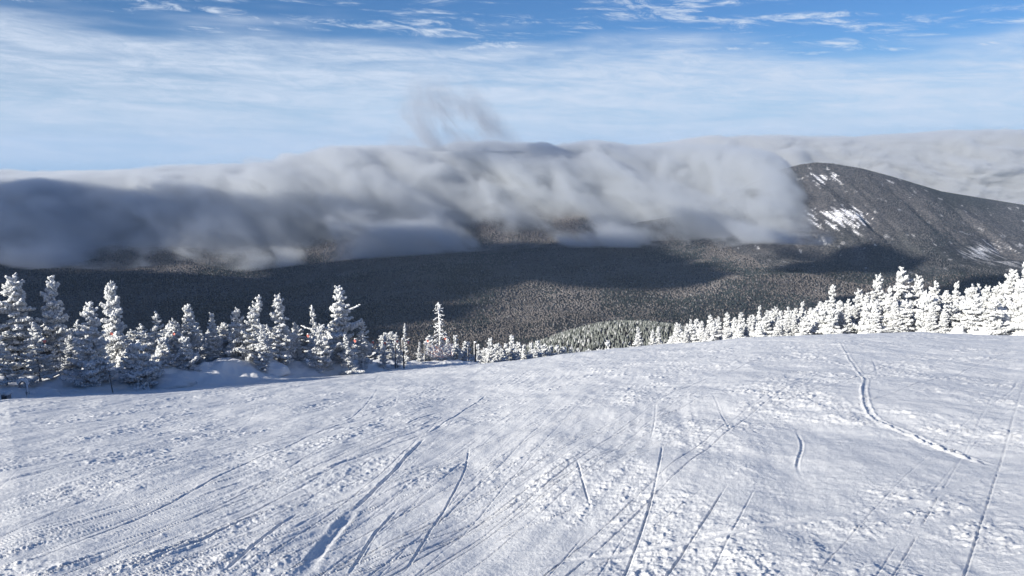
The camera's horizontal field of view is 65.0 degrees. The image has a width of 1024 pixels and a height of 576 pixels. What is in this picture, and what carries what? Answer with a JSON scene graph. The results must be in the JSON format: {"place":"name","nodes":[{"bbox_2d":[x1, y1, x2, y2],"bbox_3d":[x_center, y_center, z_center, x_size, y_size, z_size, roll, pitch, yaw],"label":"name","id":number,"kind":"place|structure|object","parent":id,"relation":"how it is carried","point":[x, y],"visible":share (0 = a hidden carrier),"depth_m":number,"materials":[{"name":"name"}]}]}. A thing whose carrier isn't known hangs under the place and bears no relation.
{"place":"outdoors","nodes":[
{"label":"outdoors","id":0,"kind":"place"},
{"bbox_2d":[0,332,1023,575],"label":"snow slope","id":1,"kind":"structure","parent":0,"point":[885,454],"depth_m":9.72,"materials":[{"name":"snow"}]},
{"bbox_2d":[0,390,13,399],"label":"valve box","id":2,"kind":"object","parent":1,"relation":"on","point":[5,394],"visible":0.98,"depth_m":35.06,"materials":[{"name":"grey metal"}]},
{"bbox_2d":[0,310,29,373],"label":"frosted spruce","id":3,"kind":"object","parent":1,"relation":"on","point":[4,338],"visible":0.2,"depth_m":41.14,"materials":[{"name":"white plant"}]},
{"bbox_2d":[0,336,35,385],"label":"frosted spruce","id":4,"kind":"object","parent":1,"relation":"on","point":[5,368],"visible":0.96,"depth_m":37.44,"materials":[{"name":"white plant"}]},
{"bbox_2d":[16,378,28,396],"bbox_3d":[-21.746,4.603,35.773,0.545,1.223,0.198,0,9,0],"label":"bent pipe","id":5,"kind":"object","parent":1,"relation":"on","point":[21,380],"visible":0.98,"depth_m":35.68,"materials":[{"name":"grey metal"}]},
{"bbox_2d":[0,273,49,374],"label":"frosted spruce","id":6,"kind":"object","parent":1,"relation":"on","point":[18,325],"visible":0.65,"depth_m":41.39,"materials":[{"name":"white plant"}]},
{"bbox_2d":[16,321,69,386],"bbox_3d":[-22.570,3.149,38.614,2.431,3.259,1.538,-8,12,-42],"label":"frosted spruce","id":7,"kind":"object","parent":1,"relation":"on","point":[38,364],"visible":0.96,"depth_m":38.30,"materials":[{"name":"white plant"}]},
{"bbox_2d":[29,386,60,395],"bbox_3d":[-21.686,4.795,37.204,1.302,0.445,1.267,-8,12,-42],"label":"snow mound","id":8,"kind":"object","parent":1,"relation":"on","point":[43,391],"visible":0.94,"depth_m":36.97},
{"bbox_2d":[23,275,84,371],"bbox_3d":[-24.396,2.129,43.212,2.858,5.835,3.072,5,10,29],"label":"frosted spruce","id":9,"kind":"object","parent":1,"relation":"on","point":[52,312],"visible":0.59,"depth_m":42.58,"materials":[{"name":"white plant"}]},
{"bbox_2d":[58,335,82,374],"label":"frosted spruce","id":10,"kind":"object","parent":1,"relation":"on","point":[69,351],"visible":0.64,"depth_m":39.78,"materials":[{"name":"white plant"}]},
{"bbox_2d":[58,301,123,386],"bbox_3d":[-20.592,2.829,38.828,2.723,4.395,2.533,2,9,10],"label":"frosted spruce","id":11,"kind":"object","parent":1,"relation":"on","point":[94,370],"visible":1,"depth_m":38.64,"materials":[{"name":"white plant"}]},
{"bbox_2d":[97,280,138,366],"bbox_3d":[-21.417,2.299,43.258,2.630,5.560,2.417,-3,9,-16],"label":"frosted spruce","id":12,"kind":"object","parent":1,"relation":"on","point":[115,347],"visible":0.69,"depth_m":43.03,"materials":[{"name":"white plant"}]},
{"bbox_2d":[125,329,141,346],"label":"frosted spruce","id":13,"kind":"object","parent":1,"relation":"on","point":[133,333],"visible":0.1,"depth_m":54.96,"materials":[{"name":"white plant"}]},
{"bbox_2d":[118,341,164,390],"bbox_3d":[-18.851,4.025,40.689,2.086,2.644,3.061,-2,9,-11],"label":"frosted spruce","id":14,"kind":"object","parent":1,"relation":"on","point":[135,364],"visible":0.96,"depth_m":40.30,"materials":[{"name":"white plant"}]},
{"bbox_2d":[132,331,153,359],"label":"frosted spruce","id":15,"kind":"object","parent":1,"relation":"on","point":[142,334],"visible":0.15,"depth_m":52.87,"materials":[{"name":"white plant"}]},
{"bbox_2d":[143,311,168,366],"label":"frosted spruce","id":16,"kind":"object","parent":1,"relation":"on","point":[154,333],"visible":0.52,"depth_m":44.33,"materials":[{"name":"white plant"}]},
{"bbox_2d":[149,338,180,368],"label":"frosted spruce","id":17,"kind":"object","parent":1,"relation":"on","point":[163,356],"visible":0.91,"depth_m":42.94,"materials":[{"name":"white plant"}]},
{"bbox_2d":[156,324,179,350],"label":"frosted spruce","id":18,"kind":"object","parent":1,"relation":"on","point":[166,331],"visible":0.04,"depth_m":51.33,"materials":[{"name":"white plant"}]},
{"bbox_2d":[150,373,196,388],"bbox_3d":[-18.107,4.823,41.710,3.315,0.650,1.768,0,9,0],"label":"snow mound","id":19,"kind":"object","parent":1,"relation":"on","point":[170,381],"visible":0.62,"depth_m":41.28,"materials":[{"name":"snow"}]},
{"bbox_2d":[165,318,182,361],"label":"frosted spruce","id":20,"kind":"object","parent":1,"relation":"on","point":[174,343],"visible":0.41,"depth_m":45.76,"materials":[{"name":"white plant"}]},
{"bbox_2d":[174,336,201,370],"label":"frosted spruce","id":21,"kind":"object","parent":1,"relation":"on","point":[188,358],"visible":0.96,"depth_m":43.71,"materials":[{"name":"white plant"}]},
{"bbox_2d":[177,303,205,364],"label":"frosted spruce","id":22,"kind":"object","parent":1,"relation":"on","point":[189,330],"visible":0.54,"depth_m":46.33,"materials":[{"name":"white plant"}]},
{"bbox_2d":[202,312,222,361],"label":"frosted spruce","id":23,"kind":"object","parent":1,"relation":"on","point":[213,349],"visible":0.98,"depth_m":46.86,"materials":[{"name":"white plant"}]},
{"bbox_2d":[217,322,230,357],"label":"frosted spruce","id":24,"kind":"object","parent":1,"relation":"on","point":[224,331],"visible":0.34,"depth_m":54.71,"materials":[{"name":"white plant"}]},
{"bbox_2d":[222,307,254,359],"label":"frosted spruce","id":25,"kind":"object","parent":1,"relation":"on","point":[234,337],"visible":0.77,"depth_m":47.32,"materials":[{"name":"white plant"}]},
{"bbox_2d":[232,295,268,360],"bbox_3d":[-15.524,2.669,47.418,1.681,4.456,2.242,1,9,6],"label":"frosted spruce","id":26,"kind":"object","parent":1,"relation":"on","point":[253,322],"visible":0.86,"depth_m":47.40,"materials":[{"name":"white plant"}]},
{"bbox_2d":[252,324,272,371],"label":"frosted spruce","id":27,"kind":"object","parent":1,"relation":"on","point":[263,358],"visible":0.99,"depth_m":46.44,"materials":[{"name":"white plant"}]},
{"bbox_2d":[255,359,289,375],"bbox_3d":[-14.343,4.596,47.347,2.238,1.015,1.713,-5,10,-29],"label":"snow mound","id":28,"kind":"object","parent":1,"relation":"on","point":[276,368],"visible":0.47,"depth_m":46.95,"materials":[{"name":"snow"}]},
{"bbox_2d":[266,293,297,364],"bbox_3d":[-13.943,2.678,48.597,2.250,4.872,2.448,-6,11,-34],"label":"frosted spruce","id":29,"kind":"object","parent":1,"relation":"on","point":[282,342],"visible":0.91,"depth_m":48.27,"materials":[{"name":"white plant"}]},
{"bbox_2d":[291,322,306,360],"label":"frosted spruce","id":30,"kind":"object","parent":1,"relation":"on","point":[298,352],"visible":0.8,"depth_m":50.06,"materials":[{"name":"white plant"}]},
{"bbox_2d":[291,327,311,353],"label":"frosted spruce","id":31,"kind":"object","parent":1,"relation":"on","point":[301,338],"visible":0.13,"depth_m":56.48,"materials":[{"name":"white plant"}]},
{"bbox_2d":[301,305,322,360],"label":"frosted spruce","id":32,"kind":"object","parent":1,"relation":"on","point":[314,326],"visible":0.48,"depth_m":51.01,"materials":[{"name":"white plant"}]},
{"bbox_2d":[300,324,331,358],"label":"frosted spruce","id":33,"kind":"object","parent":1,"relation":"on","point":[307,349],"visible":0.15,"depth_m":56.37,"materials":[{"name":"white plant"}]},
{"bbox_2d":[305,327,333,372],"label":"frosted spruce","id":34,"kind":"object","parent":1,"relation":"on","point":[318,358],"visible":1,"depth_m":49.53,"materials":[{"name":"white plant"}]},
{"bbox_2d":[326,285,362,365],"bbox_3d":[-10.675,2.529,51.415,2.304,5.506,3.473,-4,10,-22],"label":"frosted spruce","id":35,"kind":"object","parent":1,"relation":"on","point":[339,327],"visible":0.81,"depth_m":51.23,"materials":[{"name":"white plant"}]},
{"bbox_2d":[336,334,364,374],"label":"frosted spruce","id":36,"kind":"object","parent":1,"relation":"on","point":[347,360],"visible":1,"depth_m":49.86,"materials":[{"name":"white plant"}]},
{"bbox_2d":[353,318,372,369],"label":"frosted spruce","id":37,"kind":"object","parent":1,"relation":"on","point":[362,359],"visible":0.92,"depth_m":52.60,"materials":[{"name":"white plant"}]},
{"bbox_2d":[374,332,394,359],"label":"frosted spruce","id":38,"kind":"object","parent":1,"relation":"on","point":[388,347],"visible":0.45,"depth_m":58.51,"materials":[{"name":"white plant"}]},
{"bbox_2d":[377,334,393,368],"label":"frosted spruce","id":39,"kind":"object","parent":1,"relation":"on","point":[383,359],"visible":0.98,"depth_m":54.32,"materials":[{"name":"white plant"}]},
{"bbox_2d":[387,331,401,359],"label":"frosted spruce","id":40,"kind":"object","parent":1,"relation":"on","point":[391,335],"visible":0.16,"depth_m":60.48,"materials":[{"name":"white plant"}]},
{"bbox_2d":[390,332,402,367],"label":"frosted spruce","id":41,"kind":"object","parent":1,"relation":"on","point":[398,358],"visible":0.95,"depth_m":55.86,"materials":[{"name":"white plant"}]},
{"bbox_2d":[402,324,409,363],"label":"frosted spruce","id":42,"kind":"object","parent":1,"relation":"on","point":[406,358],"visible":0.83,"depth_m":57.31,"materials":[{"name":"white plant"}]},
{"bbox_2d":[421,335,438,360],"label":"frosted spruce","id":43,"kind":"object","parent":1,"relation":"on","point":[428,357],"visible":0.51,"depth_m":60.29,"materials":[{"name":"white plant"}]},
{"bbox_2d":[432,302,449,360],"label":"frosted spruce","id":44,"kind":"object","parent":1,"relation":"on","point":[438,308],"visible":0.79,"depth_m":61.19,"materials":[{"name":"white plant"}]},
{"bbox_2d":[452,335,462,359],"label":"frosted spruce","id":45,"kind":"object","parent":1,"relation":"on","point":[456,350],"visible":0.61,"depth_m":63.44,"materials":[{"name":"white plant"}]},
{"bbox_2d":[460,341,479,362],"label":"frosted spruce","id":46,"kind":"object","parent":1,"relation":"on","point":[464,356],"visible":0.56,"depth_m":64.46,"materials":[{"name":"white plant"}]},
{"bbox_2d":[481,337,498,362],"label":"frosted spruce","id":47,"kind":"object","parent":1,"relation":"on","point":[490,354],"visible":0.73,"depth_m":67.53,"materials":[{"name":"white plant"}]},
{"bbox_2d":[502,335,518,360],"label":"frosted spruce","id":48,"kind":"object","parent":1,"relation":"on","point":[509,351],"visible":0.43,"depth_m":69.52,"materials":[{"name":"white plant"}]},
{"bbox_2d":[628,327,642,346],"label":"frosted spruce","id":49,"kind":"object","parent":1,"relation":"on","point":[638,341],"visible":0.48,"depth_m":61.25,"materials":[{"name":"white plant"}]},
{"bbox_2d":[652,326,662,344],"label":"frosted spruce","id":50,"kind":"object","parent":1,"relation":"on","point":[658,340],"visible":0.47,"depth_m":62.26,"materials":[{"name":"white plant"}]},
{"bbox_2d":[670,330,683,343],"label":"frosted spruce","id":51,"kind":"object","parent":1,"relation":"on","point":[676,334],"visible":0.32,"depth_m":57.07,"materials":[{"name":"white plant"}]},
{"bbox_2d":[677,324,697,342],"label":"frosted spruce","id":52,"kind":"object","parent":1,"relation":"on","point":[691,331],"visible":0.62,"depth_m":55.87,"materials":[{"name":"white plant"}]},
{"bbox_2d":[707,322,721,341],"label":"frosted spruce","id":53,"kind":"object","parent":1,"relation":"on","point":[712,327],"visible":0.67,"depth_m":54.46,"materials":[{"name":"white plant"}]},
{"bbox_2d":[713,316,723,339],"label":"frosted spruce","id":54,"kind":"object","parent":1,"relation":"on","point":[719,327],"visible":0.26,"depth_m":58.05,"materials":[{"name":"white plant"}]},
{"bbox_2d":[721,313,731,337],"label":"frosted spruce","id":55,"kind":"object","parent":1,"relation":"on","point":[726,326],"visible":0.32,"depth_m":61.09,"materials":[{"name":"white plant"}]},
{"bbox_2d":[727,324,746,338],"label":"frosted spruce","id":56,"kind":"object","parent":1,"relation":"on","point":[738,333],"visible":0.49,"depth_m":53.94,"materials":[{"name":"white plant"}]},
{"bbox_2d":[753,305,761,329],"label":"frosted spruce","id":57,"kind":"object","parent":1,"relation":"on","point":[758,319],"visible":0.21,"depth_m":60.02,"materials":[{"name":"white plant"}]},
{"bbox_2d":[749,323,771,336],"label":"frosted spruce","id":58,"kind":"object","parent":1,"relation":"on","point":[759,331],"visible":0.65,"depth_m":52.84,"materials":[{"name":"white plant"}]},
{"bbox_2d":[761,315,774,335],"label":"frosted spruce","id":59,"kind":"object","parent":1,"relation":"on","point":[765,321],"visible":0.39,"depth_m":55.00,"materials":[{"name":"white plant"}]},
{"bbox_2d":[770,307,780,327],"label":"frosted spruce","id":60,"kind":"object","parent":1,"relation":"on","point":[774,314],"visible":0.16,"depth_m":57.95,"materials":[{"name":"white plant"}]},
{"bbox_2d":[771,317,782,335],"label":"frosted spruce","id":61,"kind":"object","parent":1,"relation":"on","point":[778,329],"visible":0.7,"depth_m":52.14,"materials":[{"name":"white plant"}]},
{"bbox_2d":[780,316,790,335],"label":"frosted spruce","id":62,"kind":"object","parent":1,"relation":"on","point":[785,329],"visible":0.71,"depth_m":52.33,"materials":[{"name":"white plant"}]},
{"bbox_2d":[788,315,798,335],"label":"frosted spruce","id":63,"kind":"object","parent":1,"relation":"on","point":[794,329],"visible":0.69,"depth_m":52.44,"materials":[{"name":"white plant"}]},
{"bbox_2d":[799,317,812,334],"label":"frosted spruce","id":64,"kind":"object","parent":1,"relation":"on","point":[804,329],"visible":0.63,"depth_m":51.34,"materials":[{"name":"white plant"}]},
{"bbox_2d":[798,307,826,334],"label":"frosted spruce","id":65,"kind":"object","parent":1,"relation":"on","point":[815,318],"visible":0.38,"depth_m":52.16,"materials":[{"name":"white plant"}]},
{"bbox_2d":[827,284,836,309],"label":"frosted spruce","id":66,"kind":"object","parent":1,"relation":"on","point":[832,300],"visible":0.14,"depth_m":55.85,"materials":[{"name":"white plant"}]},
{"bbox_2d":[820,307,847,333],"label":"frosted spruce","id":67,"kind":"object","parent":1,"relation":"on","point":[832,319],"visible":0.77,"depth_m":50.65,"materials":[{"name":"white plant"}]},
{"bbox_2d":[833,309,845,329],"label":"frosted spruce","id":68,"kind":"object","parent":1,"relation":"on","point":[840,315],"visible":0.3,"depth_m":51.52,"materials":[{"name":"white plant"}]},
{"bbox_2d":[840,306,853,333],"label":"frosted spruce","id":69,"kind":"object","parent":1,"relation":"on","point":[848,324],"visible":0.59,"depth_m":51.21,"materials":[{"name":"white plant"}]},
{"bbox_2d":[845,305,859,333],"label":"frosted spruce","id":70,"kind":"object","parent":1,"relation":"on","point":[854,315],"visible":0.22,"depth_m":52.40,"materials":[{"name":"white plant"}]},
{"bbox_2d":[843,289,863,319],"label":"frosted spruce","id":71,"kind":"object","parent":1,"relation":"on","point":[859,296],"visible":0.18,"depth_m":53.70,"materials":[{"name":"white plant"}]},
{"bbox_2d":[850,303,876,333],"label":"frosted spruce","id":72,"kind":"object","parent":1,"relation":"on","point":[863,322],"visible":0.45,"depth_m":50.95,"materials":[{"name":"white plant"}]},
{"bbox_2d":[858,293,871,319],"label":"frosted spruce","id":73,"kind":"object","parent":1,"relation":"on","point":[866,299],"visible":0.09,"depth_m":52.72,"materials":[{"name":"white plant"}]},
{"bbox_2d":[863,299,892,332],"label":"frosted spruce","id":74,"kind":"object","parent":1,"relation":"on","point":[875,326],"visible":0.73,"depth_m":49.16,"materials":[{"name":"white plant"}]},
{"bbox_2d":[870,273,885,307],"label":"frosted spruce","id":75,"kind":"object","parent":1,"relation":"on","point":[878,292],"visible":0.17,"depth_m":53.45,"materials":[{"name":"white plant"}]},
{"bbox_2d":[881,304,890,326],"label":"frosted spruce","id":76,"kind":"object","parent":1,"relation":"on","point":[884,311],"visible":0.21,"depth_m":51.62,"materials":[{"name":"white plant"}]},
{"bbox_2d":[882,286,893,326],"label":"frosted spruce","id":77,"kind":"object","parent":1,"relation":"on","point":[890,301],"visible":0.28,"depth_m":51.62,"materials":[{"name":"white plant"}]},
{"bbox_2d":[882,302,907,332],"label":"frosted spruce","id":78,"kind":"object","parent":1,"relation":"on","point":[893,317],"visible":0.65,"depth_m":49.01,"materials":[{"name":"white plant"}]},
{"bbox_2d":[884,266,916,311],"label":"frosted spruce","id":79,"kind":"object","parent":1,"relation":"on","point":[900,295],"visible":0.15,"depth_m":52.97,"materials":[{"name":"white plant"}]},
{"bbox_2d":[894,299,915,331],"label":"frosted spruce","id":80,"kind":"object","parent":1,"relation":"on","point":[904,313],"visible":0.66,"depth_m":48.89,"materials":[{"name":"white plant"}]},
{"bbox_2d":[906,274,926,313],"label":"frosted spruce","id":81,"kind":"object","parent":1,"relation":"on","point":[915,288],"visible":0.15,"depth_m":53.08,"materials":[{"name":"white plant"}]},
{"bbox_2d":[912,293,941,331],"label":"frosted spruce","id":82,"kind":"object","parent":1,"relation":"on","point":[920,315],"visible":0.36,"depth_m":48.63,"materials":[{"name":"white plant"}]},
{"bbox_2d":[922,302,940,332],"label":"frosted spruce","id":83,"kind":"object","parent":1,"relation":"on","point":[931,319],"visible":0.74,"depth_m":47.39,"materials":[{"name":"white plant"}]},
{"bbox_2d":[928,280,941,304],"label":"frosted spruce","id":84,"kind":"object","parent":1,"relation":"on","point":[933,291],"visible":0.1,"depth_m":51.09,"materials":[{"name":"white plant"}]},
{"bbox_2d":[936,304,951,333],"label":"frosted spruce","id":85,"kind":"object","parent":1,"relation":"on","point":[944,321],"visible":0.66,"depth_m":47.16,"materials":[{"name":"white plant"}]},
{"bbox_2d":[940,290,952,313],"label":"frosted spruce","id":86,"kind":"object","parent":1,"relation":"on","point":[946,298],"visible":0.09,"depth_m":49.65,"materials":[{"name":"white plant"}]},
{"bbox_2d":[937,303,960,331],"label":"frosted spruce","id":87,"kind":"object","parent":1,"relation":"on","point":[952,315],"visible":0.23,"depth_m":47.54,"materials":[{"name":"white plant"}]},
{"bbox_2d":[949,281,960,306],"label":"frosted spruce","id":88,"kind":"object","parent":1,"relation":"on","point":[955,296],"visible":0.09,"depth_m":52.10,"materials":[{"name":"white plant"}]},
{"bbox_2d":[949,301,966,325],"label":"frosted spruce","id":89,"kind":"object","parent":1,"relation":"on","point":[959,308],"visible":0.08,"depth_m":48.15,"materials":[{"name":"white plant"}]},
{"bbox_2d":[950,325,965,333],"bbox_3d":[25.811,2.712,46.498,1.052,1.085,1.088,-5,10,-26],"label":"snow mound","id":90,"kind":"object","parent":1,"relation":"on","point":[957,329],"visible":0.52,"depth_m":46.30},
{"bbox_2d":[951,293,989,333],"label":"frosted spruce","id":91,"kind":"object","parent":1,"relation":"on","point":[969,320],"visible":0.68,"depth_m":46.41,"materials":[{"name":"white plant"}]},
{"bbox_2d":[980,285,991,315],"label":"frosted spruce","id":92,"kind":"object","parent":1,"relation":"on","point":[987,293],"visible":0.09,"depth_m":50.12,"materials":[{"name":"white plant"}]},
{"bbox_2d":[968,325,1004,334],"bbox_3d":[27.696,2.765,46.492,2.624,1.313,1.892,0,9,0],"label":"snow mound","id":93,"kind":"object","parent":1,"relation":"on","point":[978,332],"visible":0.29,"depth_m":46.10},
{"bbox_2d":[975,297,1011,334],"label":"frosted spruce","id":94,"kind":"object","parent":1,"relation":"on","point":[993,322],"visible":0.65,"depth_m":45.72,"materials":[{"name":"white plant"}]},
{"bbox_2d":[986,285,1002,307],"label":"frosted spruce","id":95,"kind":"object","parent":1,"relation":"on","point":[996,291],"visible":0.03,"depth_m":49.56,"materials":[{"name":"white plant"}]},
{"bbox_2d":[994,294,1014,308],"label":"frosted spruce","id":96,"kind":"object","parent":1,"relation":"on","point":[1004,299],"visible":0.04,"depth_m":47.44,"materials":[{"name":"white plant"}]},
{"bbox_2d":[997,306,1011,331],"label":"spruce","id":97,"kind":"object","parent":1,"relation":"on","point":[1007,317],"visible":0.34,"depth_m":46.29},
{"bbox_2d":[997,269,1020,297],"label":"frosted spruce","id":98,"kind":"object","parent":1,"relation":"on","point":[1007,285],"visible":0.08,"depth_m":48.98,"materials":[{"name":"white plant"}]},
{"bbox_2d":[1002,301,1023,334],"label":"frosted spruce","id":99,"kind":"object","parent":1,"relation":"on","point":[1014,313],"visible":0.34,"depth_m":45.86,"materials":[{"name":"white plant"}]},
{"bbox_2d":[1007,299,1023,334],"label":"frosted spruce","id":100,"kind":"object","parent":1,"relation":"on","point":[1018,325],"visible":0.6,"depth_m":45.45,"materials":[{"name":"white plant"}]},
{"bbox_2d":[1012,280,1023,303],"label":"frosted spruce","id":101,"kind":"object","parent":1,"relation":"on","point":[1020,289],"visible":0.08,"depth_m":47.03,"materials":[{"name":"white plant"}]},
{"bbox_3d":[-6.415,4.863,59.005,0.079,1.991,0.096,0,9,0],"label":"wooden post","id":102,"kind":"object","parent":1,"relation":"on","visible":0},
{"bbox_2d":[423,343,453,357],"bbox_3d":[-5.454,4.577,59.971,0.220,1.474,2.887,8,12,43],"label":"safety net","id":103,"kind":"object","parent":102,"relation":"attached to","point":[437,353],"visible":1,"depth_m":59.97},
{"bbox_2d":[0,163,1023,360],"bbox_3d":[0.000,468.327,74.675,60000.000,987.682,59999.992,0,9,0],"label":"mountain terrain","id":104,"kind":"structure","parent":0,"point":[30,219],"depth_m":5108.96,"materials":[{"name":"snow"}]},
{"bbox_2d":[0,162,1023,360],"bbox_3d":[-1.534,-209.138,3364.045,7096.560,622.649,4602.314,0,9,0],"label":"valley forest","id":105,"kind":"object","parent":104,"relation":"on","point":[22,269],"visible":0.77,"depth_m":4010.97,"materials":[{"name":"plant"}]},
{"bbox_2d":[519,319,705,356],"bbox_3d":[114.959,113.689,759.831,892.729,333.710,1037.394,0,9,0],"label":"knoll forest","id":106,"kind":"object","parent":104,"relation":"on","point":[572,336],"visible":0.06,"depth_m":657.22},
{"bbox_2d":[0,0,1023,189],"label":"sky","id":107,"kind":"structure","parent":0,"point":[94,93],"materials":[{"name":"blue"}]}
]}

